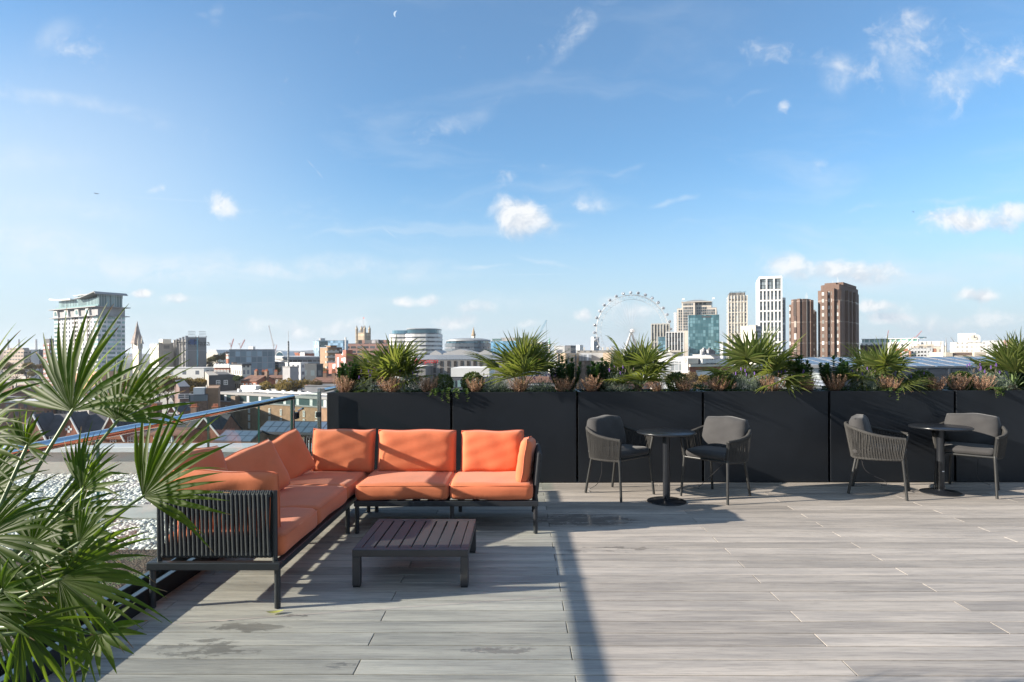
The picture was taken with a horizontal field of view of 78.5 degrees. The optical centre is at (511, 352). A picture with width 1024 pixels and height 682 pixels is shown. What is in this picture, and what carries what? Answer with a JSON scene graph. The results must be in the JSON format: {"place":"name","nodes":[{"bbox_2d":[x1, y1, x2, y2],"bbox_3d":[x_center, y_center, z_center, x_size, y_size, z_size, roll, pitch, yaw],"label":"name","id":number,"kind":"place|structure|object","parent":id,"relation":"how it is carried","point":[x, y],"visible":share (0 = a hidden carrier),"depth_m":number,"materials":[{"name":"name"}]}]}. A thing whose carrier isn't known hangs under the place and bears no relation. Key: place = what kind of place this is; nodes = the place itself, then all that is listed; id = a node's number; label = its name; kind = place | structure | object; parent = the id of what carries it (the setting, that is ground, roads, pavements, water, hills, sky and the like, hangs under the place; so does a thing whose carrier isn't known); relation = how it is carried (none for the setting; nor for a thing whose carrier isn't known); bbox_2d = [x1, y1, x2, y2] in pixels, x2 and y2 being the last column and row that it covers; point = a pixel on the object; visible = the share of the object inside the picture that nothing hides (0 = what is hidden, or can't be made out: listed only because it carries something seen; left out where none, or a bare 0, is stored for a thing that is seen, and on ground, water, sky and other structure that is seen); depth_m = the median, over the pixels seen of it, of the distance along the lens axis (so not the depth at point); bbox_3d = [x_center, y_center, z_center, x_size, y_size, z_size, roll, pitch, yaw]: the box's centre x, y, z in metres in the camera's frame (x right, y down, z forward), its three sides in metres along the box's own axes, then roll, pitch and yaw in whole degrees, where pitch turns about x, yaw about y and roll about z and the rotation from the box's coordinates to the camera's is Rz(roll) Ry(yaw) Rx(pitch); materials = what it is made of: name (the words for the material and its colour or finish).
{"place":"outdoors","nodes":[
{"label":"outdoors","id":0,"kind":"place"},
{"bbox_2d":[0,549,156,656],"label":"gravel bed","id":1,"kind":"object","parent":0,"point":[137,563],"depth_m":4.48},
{"bbox_2d":[17,504,164,520],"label":"paving path","id":2,"kind":"structure","parent":0,"point":[144,511],"depth_m":5.85,"materials":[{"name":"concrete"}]},
{"bbox_2d":[23,402,242,442],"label":"victorian block","id":3,"kind":"structure","parent":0,"point":[84,420],"depth_m":154.03,"materials":[{"name":"red brick"}]},
{"bbox_2d":[130,322,143,376],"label":"stone church","id":4,"kind":"structure","parent":0,"point":[137,342],"depth_m":505.84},
{"bbox_2d":[150,427,206,441],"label":"red house","id":5,"kind":"structure","parent":0,"point":[202,437],"depth_m":123.08,"materials":[{"name":"brick"}]},
{"bbox_2d":[206,384,219,409],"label":"brown block","id":6,"kind":"structure","parent":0,"point":[213,392],"depth_m":191.23,"materials":[{"name":"brick"}]},
{"bbox_2d":[212,430,267,441],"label":"solar house","id":7,"kind":"structure","parent":0,"point":[241,435],"depth_m":138.84,"materials":[{"name":"glass"}]},
{"bbox_2d":[260,420,326,441],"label":"solar house","id":8,"kind":"structure","parent":0,"point":[274,429],"depth_m":144.37,"materials":[{"name":"brick"}]},
{"bbox_2d":[0,354,817,438],"bbox_3d":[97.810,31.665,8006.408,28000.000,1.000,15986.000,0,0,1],"label":"ground","id":9,"kind":"structure","parent":0,"point":[129,361],"depth_m":1915.79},
{"bbox_2d":[3,348,29,378],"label":"concrete office","id":10,"kind":"structure","parent":9,"relation":"on","point":[21,353],"depth_m":711.04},
{"bbox_2d":[0,399,55,432],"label":"city house","id":11,"kind":"structure","parent":9,"relation":"on","point":[22,406],"depth_m":253.23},
{"bbox_2d":[48,291,129,388],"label":"apartment tower","id":12,"kind":"structure","parent":9,"relation":"on","point":[95,302],"depth_m":433.78,"materials":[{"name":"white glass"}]},
{"bbox_2d":[150,339,172,367],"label":"hotel block","id":13,"kind":"structure","parent":9,"relation":"on","point":[164,347],"depth_m":367.41,"materials":[{"name":"concrete"}]},
{"bbox_2d":[143,367,213,413],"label":"hotel podium","id":14,"kind":"object","parent":9,"relation":"on","point":[195,372],"visible":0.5,"depth_m":323.21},
{"bbox_2d":[175,379,191,413],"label":"brown block","id":15,"kind":"structure","parent":9,"relation":"on","point":[183,386],"depth_m":217.60,"materials":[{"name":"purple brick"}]},
{"bbox_2d":[173,331,208,366],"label":"hotel tower","id":16,"kind":"structure","parent":9,"relation":"on","point":[195,349],"depth_m":355.86,"materials":[{"name":"grey glass"}]},
{"bbox_2d":[189,387,207,412],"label":"brown block","id":17,"kind":"structure","parent":9,"relation":"on","point":[199,396],"depth_m":188.52,"materials":[{"name":"brick"}]},
{"bbox_2d":[205,370,234,390],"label":"grey flats","id":18,"kind":"structure","parent":9,"relation":"on","point":[225,381],"depth_m":264.42,"materials":[{"name":"brick"}]},
{"bbox_2d":[230,364,250,389],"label":"cream office","id":19,"kind":"structure","parent":9,"relation":"on","point":[244,370],"depth_m":283.67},
{"bbox_2d":[229,349,274,374],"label":"glass hotel","id":20,"kind":"structure","parent":9,"relation":"on","point":[260,360],"depth_m":326.43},
{"bbox_2d":[240,369,275,384],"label":"pitched house","id":21,"kind":"structure","parent":9,"relation":"on","point":[256,378],"depth_m":265.05,"materials":[{"name":"red brick"}]},
{"bbox_2d":[220,385,326,429],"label":"brick hotel","id":22,"kind":"structure","parent":9,"relation":"on","point":[246,419],"depth_m":239.01,"materials":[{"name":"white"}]},
{"bbox_2d":[275,378,302,391],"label":"tree","id":23,"kind":"object","parent":9,"relation":"on","point":[287,385],"visible":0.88,"depth_m":250.40,"materials":[{"name":"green plant"}]},
{"bbox_2d":[282,366,298,388],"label":"building","id":24,"kind":"structure","parent":9,"relation":"on","point":[292,372],"depth_m":272.91,"materials":[{"name":"concrete"}]},
{"bbox_2d":[275,356,319,363],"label":"banded flats","id":25,"kind":"structure","parent":9,"relation":"on","point":[312,359],"depth_m":427.98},
{"bbox_2d":[305,364,322,380],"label":"building","id":26,"kind":"structure","parent":9,"relation":"on","point":[313,371],"depth_m":292.49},
{"bbox_2d":[320,345,342,369],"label":"council tower","id":27,"kind":"structure","parent":9,"relation":"on","point":[327,353],"depth_m":353.24,"materials":[{"name":"beige brick"}]},
{"bbox_2d":[328,350,357,373],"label":"brick flats","id":28,"kind":"structure","parent":9,"relation":"on","point":[339,358],"depth_m":316.17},
{"bbox_2d":[348,340,389,384],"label":"pink office","id":29,"kind":"structure","parent":9,"relation":"on","point":[369,345],"depth_m":605.80,"materials":[{"name":"brick"}]},
{"bbox_2d":[445,338,490,351],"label":"domed office","id":30,"kind":"structure","parent":9,"relation":"on","point":[476,344],"depth_m":602.97,"materials":[{"name":"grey glass"}]},
{"bbox_2d":[451,366,494,388],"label":"building","id":31,"kind":"structure","parent":9,"relation":"on","point":[457,374],"depth_m":170.35,"materials":[{"name":"white concrete"}]},
{"bbox_2d":[593,291,671,350],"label":"observation wheel","id":32,"kind":"object","parent":9,"relation":"on","point":[630,330],"visible":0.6,"depth_m":1049.63,"materials":[{"name":"white metal"}]},
{"bbox_2d":[651,323,669,355],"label":"framed office","id":33,"kind":"structure","parent":9,"relation":"on","point":[659,330],"depth_m":700.78,"materials":[{"name":"concrete"}]},
{"bbox_2d":[666,331,683,356],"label":"framed office","id":34,"kind":"structure","parent":9,"relation":"on","point":[674,340],"depth_m":599.78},
{"bbox_2d":[688,315,718,355],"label":"green glass office","id":35,"kind":"structure","parent":9,"relation":"on","point":[703,331],"depth_m":651.20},
{"bbox_2d":[756,276,782,358],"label":"grid tower","id":36,"kind":"structure","parent":9,"relation":"on","point":[768,299],"depth_m":599.60,"materials":[{"name":"white concrete"}]},
{"bbox_2d":[861,337,926,350],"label":"long white office","id":37,"kind":"structure","parent":9,"relation":"on","point":[869,341],"depth_m":613.03,"materials":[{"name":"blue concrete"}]},
{"bbox_2d":[898,344,936,356],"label":"brick office","id":38,"kind":"structure","parent":9,"relation":"on","point":[924,349],"depth_m":349.61,"materials":[{"name":"brick"}]},
{"bbox_2d":[950,334,982,351],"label":"clock building","id":39,"kind":"structure","parent":9,"relation":"on","point":[971,343],"depth_m":1100.36,"materials":[{"name":"concrete"}]},
{"bbox_2d":[390,328,442,389],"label":"banded hotel","id":40,"kind":"structure","parent":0,"point":[433,336],"depth_m":503.34,"materials":[{"name":"blue glass"}]},
{"bbox_2d":[412,349,523,389],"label":"grey hotel","id":41,"kind":"structure","parent":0,"point":[440,361],"depth_m":271.88,"materials":[{"name":"concrete"}]},
{"bbox_2d":[491,338,531,375],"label":"blue glass block","id":42,"kind":"structure","parent":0,"point":[503,341],"depth_m":505.18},
{"bbox_2d":[0,0,1023,353],"label":"sky","id":43,"kind":"structure","parent":0,"point":[309,170],"materials":[{"name":"blue"}]},
{"bbox_2d":[579,353,627,388],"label":"atrium building","id":44,"kind":"structure","parent":0,"point":[585,359],"depth_m":300.14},
{"bbox_2d":[660,355,714,388],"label":"station roof","id":45,"kind":"structure","parent":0,"point":[676,368],"depth_m":250.31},
{"bbox_2d":[677,297,716,355],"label":"stone office tower","id":46,"kind":"structure","parent":0,"point":[698,307],"depth_m":904.78,"materials":[{"name":"white stone"}]},
{"bbox_2d":[682,357,732,388],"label":"heritage block","id":47,"kind":"structure","parent":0,"point":[691,364],"depth_m":221.10,"materials":[{"name":"concrete"}]},
{"bbox_2d":[727,291,747,365],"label":"pale tower","id":48,"kind":"structure","parent":0,"point":[737,310],"depth_m":699.72,"materials":[{"name":"white concrete"}]},
{"bbox_2d":[741,325,761,363],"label":"blank block","id":49,"kind":"structure","parent":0,"point":[756,328],"depth_m":502.26,"materials":[{"name":"concrete"}]},
{"bbox_2d":[789,294,813,363],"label":"brown tower","id":50,"kind":"structure","parent":0,"point":[801,317],"depth_m":304.65,"materials":[{"name":"brick"}]},
{"bbox_2d":[818,277,858,357],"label":"brown tower","id":51,"kind":"structure","parent":0,"point":[838,313],"depth_m":302.73,"materials":[{"name":"brick"}]},
{"bbox_2d":[737,364,1023,388],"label":"louvre plant house","id":52,"kind":"structure","parent":0,"point":[938,372],"depth_m":33.70,"materials":[{"name":"metal"}]},
{"bbox_2d":[899,357,968,366],"bbox_3d":[24.115,0.759,36.188,1.924,1.040,4.214,0,0,1],"label":"solar array","id":53,"kind":"object","parent":52,"relation":"on","point":[934,362],"visible":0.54,"depth_m":35.64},
{"bbox_2d":[927,352,985,356],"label":"cream hall","id":54,"kind":"structure","parent":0,"point":[938,354],"depth_m":259.53,"materials":[{"name":"concrete"}]},
{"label":"deck floor base","id":55,"kind":"structure","parent":0,"visible":0},
{"bbox_2d":[40,477,1023,681],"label":"deck floor","id":56,"kind":"structure","parent":55,"relation":"on","point":[828,581],"depth_m":3.94,"materials":[{"name":"wood"}]},
{"bbox_2d":[0,558,218,681],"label":"kerb edge","id":57,"kind":"object","parent":56,"relation":"attached to","point":[168,581],"depth_m":3.83,"materials":[{"name":"concrete"}]},
{"bbox_2d":[2,395,294,601],"bbox_3d":[-2.332,0.968,3.252,0.054,1.062,6.628,0,0,1],"label":"glass balustrade","id":58,"kind":"object","parent":57,"relation":"on","point":[114,432],"visible":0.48,"depth_m":4.21,"materials":[{"name":"teal"}]},
{"bbox_2d":[295,388,321,428],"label":"glass gate","id":59,"kind":"structure","parent":57,"relation":"on","point":[319,419],"depth_m":7.41,"materials":[{"name":"metal"}]},
{"bbox_2d":[146,436,370,608],"bbox_3d":[-1.803,1.186,5.005,0.846,0.734,2.426,0,0,1],"label":"corner sofa","id":60,"kind":"object","parent":56,"relation":"on","point":[314,505],"visible":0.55,"depth_m":3.82,"materials":[{"name":"orange fabric"}]},
{"bbox_2d":[163,445,227,484],"bbox_3d":[-2.207,0.872,4.378,0.160,0.420,0.580,-19,-6,12],"label":"back cushion","id":61,"kind":"object","parent":60,"relation":"on","point":[216,459],"visible":0.2,"depth_m":4.47,"materials":[{"name":"orange fabric"}]},
{"bbox_2d":[173,469,280,529],"bbox_3d":[-1.808,0.957,3.992,0.659,0.450,0.160,2,12,-2],"label":"back cushion","id":62,"kind":"object","parent":60,"relation":"on","point":[250,480],"visible":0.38,"depth_m":3.91,"materials":[{"name":"orange fabric"}]},
{"bbox_2d":[225,439,290,490],"bbox_3d":[-2.029,0.953,4.885,0.170,0.430,0.620,-27,0,24],"label":"back cushion","id":63,"kind":"object","parent":60,"relation":"on","point":[263,455],"visible":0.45,"depth_m":4.93,"materials":[{"name":"orange fabric"}]},
{"bbox_2d":[272,428,315,478],"bbox_3d":[-2.022,0.946,5.646,0.160,0.423,0.423,-20,8,37],"label":"back cushion","id":64,"kind":"object","parent":60,"relation":"on","point":[292,450],"visible":0.68,"depth_m":5.63,"materials":[{"name":"orange fabric"}]},
{"bbox_2d":[311,428,375,472],"bbox_3d":[-1.612,0.937,6.000,0.600,0.424,0.177,1,-9,-1],"label":"back cushion","id":65,"kind":"object","parent":60,"relation":"on","point":[343,449],"visible":0.91,"depth_m":5.92,"materials":[{"name":"orange fabric"}]},
{"bbox_2d":[327,390,452,469],"bbox_3d":[-1.469,1.010,7.753,1.475,1.075,0.550,0,0,1],"label":"planter trough","id":66,"kind":"object","parent":56,"relation":"on","point":[396,410],"visible":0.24,"depth_m":7.48,"materials":[{"name":"metal"}]},
{"bbox_2d":[336,358,361,391],"bbox_3d":[-2.018,0.282,7.765,0.343,0.450,0.355,0,0,1],"label":"evergreen shrub","id":67,"kind":"object","parent":66,"relation":"in","point":[343,369],"visible":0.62,"depth_m":7.69,"materials":[{"name":"green plant"}]},
{"bbox_2d":[344,333,433,390],"bbox_3d":[-1.538,0.167,7.766,1.122,0.825,1.074,0,0,-22],"label":"fan palm","id":68,"kind":"object","parent":66,"relation":"in","point":[394,359],"visible":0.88,"depth_m":7.65,"materials":[{"name":"plant"}]},
{"bbox_2d":[377,373,406,391],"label":"heather tuft","id":69,"kind":"object","parent":66,"relation":"on","point":[394,381],"visible":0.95,"depth_m":7.54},
{"bbox_2d":[395,368,424,391],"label":"lavender bush","id":70,"kind":"object","parent":66,"relation":"on","point":[409,387],"visible":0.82,"depth_m":7.62,"materials":[{"name":"green plant"}]},
{"bbox_2d":[433,373,453,391],"bbox_3d":[-0.852,0.389,7.754,0.280,0.280,0.287,0,0,1],"label":"box ball","id":71,"kind":"object","parent":66,"relation":"on","point":[449,380],"visible":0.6,"depth_m":7.69,"materials":[{"name":"green plant"}]},
{"bbox_2d":[334,381,1023,395],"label":"ground cover","id":72,"kind":"object","parent":66,"relation":"in","point":[694,388],"visible":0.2,"depth_m":7.63,"materials":[{"name":"green plant"}]},
{"bbox_2d":[352,519,475,586],"bbox_3d":[-0.669,1.428,4.529,0.770,0.251,0.770,0,0,1],"label":"coffee table","id":73,"kind":"object","parent":56,"relation":"on","point":[380,535],"visible":1,"depth_m":4.35,"materials":[{"name":"black metal"}]},
{"bbox_2d":[354,435,541,533],"bbox_3d":[-0.542,1.181,5.767,1.616,0.734,0.872,0,0,1],"label":"corner sofa","id":74,"kind":"object","parent":56,"relation":"on","point":[375,488],"visible":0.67,"depth_m":5.36,"materials":[{"name":"orange fabric"}]},
{"bbox_2d":[377,429,455,471],"bbox_3d":[-0.905,0.939,5.981,0.747,0.421,0.190,0,-9,0],"label":"back cushion","id":75,"kind":"object","parent":74,"relation":"on","point":[419,450],"visible":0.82,"depth_m":5.90,"materials":[{"name":"orange fabric"}]},
{"bbox_2d":[461,430,523,471],"bbox_3d":[-0.186,0.941,5.963,0.600,0.417,0.191,0,-9,3],"label":"back cushion","id":76,"kind":"object","parent":74,"relation":"on","point":[489,450],"visible":0.8,"depth_m":5.88,"materials":[{"name":"orange fabric"}]},
{"bbox_2d":[515,436,535,482],"bbox_3d":[0.125,0.956,5.619,0.136,0.411,0.443,8,-2,7],"label":"back cushion","id":77,"kind":"object","parent":74,"relation":"on","point":[525,461],"visible":0.96,"depth_m":5.42,"materials":[{"name":"orange fabric"}]},
{"bbox_2d":[453,389,575,481],"bbox_3d":[0.031,1.004,7.735,1.469,1.075,0.550,0,0,1],"label":"planter trough","id":78,"kind":"object","parent":56,"relation":"on","point":[547,420],"visible":0.57,"depth_m":7.46,"materials":[{"name":"metal"}]},
{"bbox_2d":[460,371,484,391],"bbox_3d":[-0.485,0.378,7.739,0.327,0.306,0.321,0,0,-7],"label":"box ball","id":79,"kind":"object","parent":78,"relation":"on","point":[472,374],"visible":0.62,"depth_m":7.68,"materials":[{"name":"green plant"}]},
{"bbox_2d":[463,326,570,391],"bbox_3d":[0.086,0.117,7.666,1.112,0.938,1.248,0,0,44],"label":"fan palm","id":80,"kind":"object","parent":78,"relation":"in","point":[527,355],"visible":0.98,"depth_m":7.59,"materials":[{"name":"plant"}]},
{"bbox_2d":[549,355,582,390],"bbox_3d":[0.658,0.261,7.762,0.389,0.472,0.442,0,0,-45],"label":"evergreen shrub","id":81,"kind":"object","parent":78,"relation":"in","point":[569,370],"visible":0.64,"depth_m":7.71,"materials":[{"name":"green plant"}]},
{"bbox_2d":[584,415,654,501],"bbox_3d":[1.142,1.121,6.882,0.683,0.847,0.622,0,0,-40],"label":"rope armchair","id":82,"kind":"object","parent":56,"relation":"on","point":[607,438],"visible":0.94,"depth_m":6.82,"materials":[{"name":"fabric"}]},
{"bbox_2d":[575,389,701,481],"bbox_3d":[1.524,0.999,7.717,1.462,1.075,0.550,0,0,1],"label":"planter trough","id":83,"kind":"object","parent":56,"relation":"on","point":[639,410],"visible":0.71,"depth_m":7.44,"materials":[{"name":"metal"}]},
{"bbox_2d":[585,357,613,391],"bbox_3d":[1.052,0.270,7.736,0.355,0.450,0.344,0,0,-22],"label":"evergreen shrub","id":84,"kind":"object","parent":83,"relation":"in","point":[598,368],"visible":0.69,"depth_m":7.67,"materials":[{"name":"green plant"}]},
{"bbox_2d":[598,365,633,391],"bbox_3d":[1.262,0.320,7.660,0.461,0.332,0.466,0,0,11],"label":"lavender bush","id":85,"kind":"object","parent":83,"relation":"on","point":[615,385],"visible":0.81,"depth_m":7.62,"materials":[{"name":"green plant"}]},
{"bbox_2d":[597,333,686,390],"bbox_3d":[1.560,0.148,7.651,1.145,0.842,1.096,0,0,43],"label":"fan palm","id":86,"kind":"object","parent":83,"relation":"in","point":[643,360],"visible":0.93,"depth_m":7.59,"materials":[{"name":"plant"}]},
{"bbox_2d":[665,371,688,390],"bbox_3d":[2.034,0.372,7.703,0.295,0.295,0.302,0,0,-14],"label":"box ball","id":87,"kind":"object","parent":83,"relation":"on","point":[676,375],"visible":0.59,"depth_m":7.64,"materials":[{"name":"green plant"}]},
{"bbox_2d":[637,428,695,505],"bbox_3d":[1.602,1.179,6.504,0.602,0.726,0.602,0,0,1],"label":"cafe table","id":88,"kind":"object","parent":56,"relation":"on","point":[666,498],"visible":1,"depth_m":6.47,"materials":[{"name":"metal"}]},
{"bbox_2d":[680,416,751,504],"bbox_3d":[2.223,1.116,6.745,0.622,0.847,0.683,0,0,-41],"label":"rope armchair","id":89,"kind":"object","parent":56,"relation":"on","point":[725,439],"visible":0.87,"depth_m":6.70,"materials":[{"name":"grey fabric"}]},
{"bbox_2d":[692,388,827,481],"bbox_3d":[3.013,0.993,7.699,1.460,1.075,0.550,0,0,1],"label":"planter trough","id":90,"kind":"object","parent":56,"relation":"on","point":[789,439],"visible":0.59,"depth_m":7.42,"materials":[{"name":"metal"}]},
{"bbox_2d":[731,367,761,390],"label":"lavender bush","id":91,"kind":"object","parent":90,"relation":"on","point":[754,385],"visible":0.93,"depth_m":7.58,"materials":[{"name":"green plant"}]},
{"bbox_2d":[694,321,821,395],"bbox_3d":[3.035,0.082,7.652,1.402,0.980,1.487,0,0,-37],"label":"fan palm","id":92,"kind":"object","parent":90,"relation":"in","point":[742,354],"visible":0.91,"depth_m":7.47,"materials":[{"name":"plant"}]},
{"bbox_2d":[788,354,813,390],"bbox_3d":[3.570,0.251,7.742,0.263,0.468,0.391,0,0,42],"label":"evergreen shrub","id":93,"kind":"object","parent":90,"relation":"in","point":[800,366],"visible":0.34,"depth_m":7.66,"materials":[{"name":"green plant"}]},
{"bbox_2d":[844,414,909,500],"bbox_3d":[3.995,1.109,6.882,0.622,0.847,0.683,0,0,34],"label":"rope armchair","id":94,"kind":"object","parent":56,"relation":"on","point":[864,439],"visible":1,"depth_m":6.72,"materials":[{"name":"grey fabric"}]},
{"bbox_2d":[816,388,953,481],"bbox_3d":[4.495,0.987,7.681,1.448,1.075,0.550,0,0,1],"label":"planter trough","id":95,"kind":"object","parent":56,"relation":"on","point":[881,409],"visible":0.58,"depth_m":7.41,"materials":[{"name":"metal"}]},
{"bbox_2d":[817,355,849,388],"bbox_3d":[3.944,0.252,7.687,0.381,0.463,0.434,0,0,23],"label":"evergreen shrub","id":96,"kind":"object","parent":95,"relation":"on","point":[840,368],"visible":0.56,"depth_m":7.61,"materials":[{"name":"green plant"}]},
{"bbox_2d":[822,374,847,390],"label":"heather tuft","id":97,"kind":"object","parent":95,"relation":"on","point":[835,387],"visible":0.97,"depth_m":7.50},
{"bbox_2d":[845,367,884,390],"bbox_3d":[4.279,0.322,7.630,0.427,0.304,0.423,0,0,-11],"label":"lavender bush","id":98,"kind":"object","parent":95,"relation":"on","point":[863,381],"visible":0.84,"depth_m":7.58,"materials":[{"name":"green plant"}]},
{"bbox_2d":[831,335,937,393],"bbox_3d":[4.499,0.151,7.672,1.212,0.798,1.142,0,0,19],"label":"fan palm","id":99,"kind":"object","parent":95,"relation":"in","point":[872,360],"visible":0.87,"depth_m":7.49,"materials":[{"name":"plant"}]},
{"bbox_2d":[908,423,973,496],"bbox_3d":[4.689,1.167,6.861,0.602,0.726,0.602,0,0,1],"label":"cafe table","id":100,"kind":"object","parent":56,"relation":"on","point":[940,489],"visible":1,"depth_m":6.83,"materials":[{"name":"metal"}]},
{"bbox_2d":[931,413,1007,498],"bbox_3d":[5.084,1.105,6.964,0.683,0.847,0.622,0,0,44],"label":"rope armchair","id":101,"kind":"object","parent":56,"relation":"on","point":[987,437],"visible":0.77,"depth_m":6.90,"materials":[{"name":"grey fabric"}]},
{"bbox_2d":[939,388,1023,481],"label":"planter trough","id":102,"kind":"object","parent":56,"relation":"on","point":[1007,408],"visible":0.46,"depth_m":7.39,"materials":[{"name":"metal"}]},
{"bbox_2d":[945,372,972,389],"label":"heather tuft","id":103,"kind":"object","parent":102,"relation":"on","point":[958,385],"visible":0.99,"depth_m":7.49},
{"bbox_2d":[966,363,1017,389],"bbox_3d":[5.817,0.296,7.625,0.524,0.346,0.514,0,0,24],"label":"lavender bush","id":104,"kind":"object","parent":102,"relation":"on","point":[999,382],"visible":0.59,"depth_m":7.55,"materials":[{"name":"green plant"}]},
{"bbox_2d":[961,326,1023,389],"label":"fan palm","id":105,"kind":"object","parent":102,"relation":"in","point":[1010,358],"visible":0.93,"depth_m":7.47,"materials":[{"name":"plant"}]},
{"bbox_3d":[-1.613,1.326,1.784,0.600,0.440,0.600,0,0,1],"label":"planter pot","id":106,"kind":"object","parent":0,"visible":0},
{"bbox_2d":[0,302,236,681],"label":"fan palm","id":107,"kind":"object","parent":106,"relation":"in","point":[64,568],"visible":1,"depth_m":1.89,"materials":[{"name":"plant"}]},
{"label":"pebble bed","id":108,"kind":"structure","parent":0,"visible":0},
{"bbox_2d":[0,473,177,548],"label":"white pebbles","id":109,"kind":"object","parent":108,"relation":"on","point":[52,486],"visible":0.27,"depth_m":6.54,"materials":[{"name":"gravel"}]},
{"bbox_2d":[3,442,311,474],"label":"parapet wall","id":110,"kind":"structure","parent":108,"relation":"on","point":[123,451],"depth_m":7.82,"materials":[{"name":"concrete"}]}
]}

